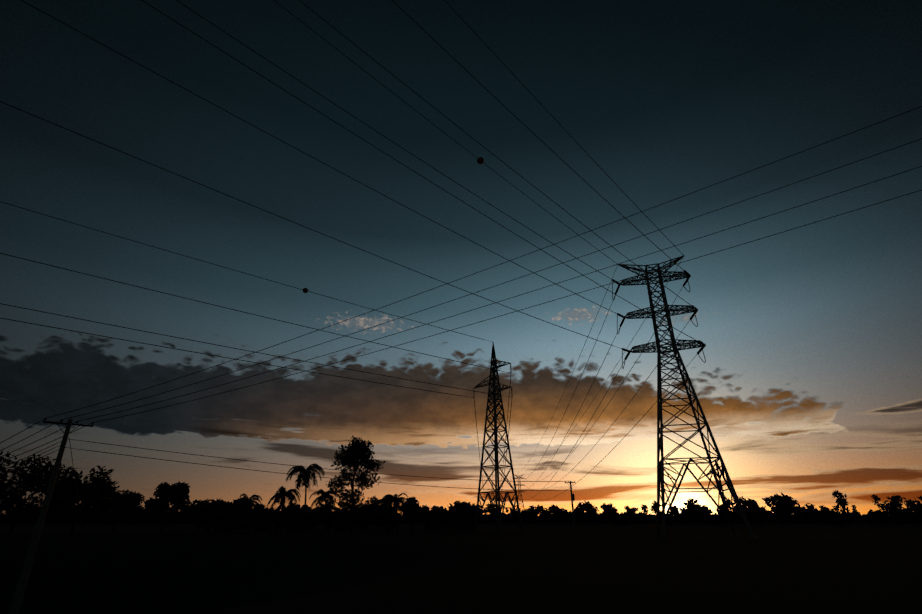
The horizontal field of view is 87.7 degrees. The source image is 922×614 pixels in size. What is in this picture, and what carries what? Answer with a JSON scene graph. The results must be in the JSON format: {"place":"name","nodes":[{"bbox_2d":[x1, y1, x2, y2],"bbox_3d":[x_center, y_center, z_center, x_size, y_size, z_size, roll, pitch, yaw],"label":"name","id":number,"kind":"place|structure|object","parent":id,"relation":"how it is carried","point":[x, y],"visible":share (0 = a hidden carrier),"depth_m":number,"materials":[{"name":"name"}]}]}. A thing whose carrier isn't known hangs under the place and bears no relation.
{"place":"outdoors","nodes":[
{"label":"outdoors","id":0,"kind":"place"},
{"bbox_2d":[0,523,921,613],"bbox_3d":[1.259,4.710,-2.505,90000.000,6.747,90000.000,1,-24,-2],"label":"ground","id":1,"kind":"structure","parent":0,"point":[586,568],"depth_m":40.88,"materials":[{"name":"black"}]},
{"bbox_2d":[9,418,93,613],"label":"utility pole","id":2,"kind":"object","parent":1,"relation":"on","point":[21,586],"visible":0.94,"depth_m":33.24,"materials":[{"name":"concrete"}]},
{"bbox_2d":[0,450,232,533],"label":"trees","id":3,"kind":"object","parent":1,"relation":"on","point":[105,499],"visible":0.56,"depth_m":88.86,"materials":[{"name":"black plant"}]},
{"bbox_2d":[239,463,407,535],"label":"palm trees","id":4,"kind":"object","parent":1,"relation":"on","point":[282,495],"visible":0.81,"depth_m":91.32,"materials":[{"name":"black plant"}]},
{"bbox_2d":[196,496,483,533],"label":"shrubs","id":5,"kind":"object","parent":1,"relation":"on","point":[235,515],"visible":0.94,"depth_m":101.76,"materials":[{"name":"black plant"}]},
{"bbox_2d":[325,436,385,536],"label":"tall broadleaf tree","id":6,"kind":"object","parent":1,"relation":"on","point":[358,450],"visible":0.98,"depth_m":76.60,"materials":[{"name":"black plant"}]},
{"bbox_2d":[0,0,921,613],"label":"power lines conductors","id":7,"kind":"structure","parent":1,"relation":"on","point":[612,282],"depth_m":39.56,"materials":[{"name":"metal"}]},
{"bbox_2d":[303,157,483,292],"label":"marker balls","id":8,"kind":"object","parent":7,"relation":"attached to","point":[480,160],"visible":0.98,"depth_m":54.26},
{"bbox_2d":[5,508,921,523],"bbox_3d":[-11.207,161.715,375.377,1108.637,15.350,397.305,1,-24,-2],"label":"hedgerow","id":9,"kind":"object","parent":1,"relation":"on","point":[641,513],"depth_m":409.68,"materials":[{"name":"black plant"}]},
{"bbox_2d":[472,342,524,533],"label":"single circuit tower","id":10,"kind":"structure","parent":1,"relation":"on","point":[498,514],"depth_m":100.53,"materials":[{"name":"metal"}]},
{"bbox_2d":[513,475,527,523],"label":"double circuit tower","id":11,"kind":"structure","parent":1,"relation":"on","point":[520,485],"depth_m":451.76,"materials":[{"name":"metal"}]},
{"bbox_2d":[565,481,575,533],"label":"utility pole","id":12,"kind":"object","parent":1,"relation":"on","point":[572,500],"visible":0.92,"depth_m":87.64,"materials":[{"name":"concrete"}]},
{"bbox_2d":[618,256,758,540],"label":"double circuit tower","id":13,"kind":"structure","parent":1,"relation":"on","point":[667,310],"depth_m":72.08,"materials":[{"name":"metal"}]},
{"bbox_2d":[473,270,705,396],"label":"insulator strings","id":14,"kind":"object","parent":13,"relation":"hanging from","point":[691,317],"visible":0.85,"depth_m":78.28,"materials":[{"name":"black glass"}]},
{"bbox_2d":[0,490,921,526],"bbox_3d":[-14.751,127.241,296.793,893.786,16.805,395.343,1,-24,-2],"label":"horizon treeline","id":15,"kind":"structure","parent":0,"point":[784,509],"depth_m":247.60,"materials":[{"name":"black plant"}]},
{"bbox_2d":[0,0,921,515],"label":"sky","id":16,"kind":"structure","parent":0,"point":[808,387],"materials":[{"name":"blue"}]}
]}

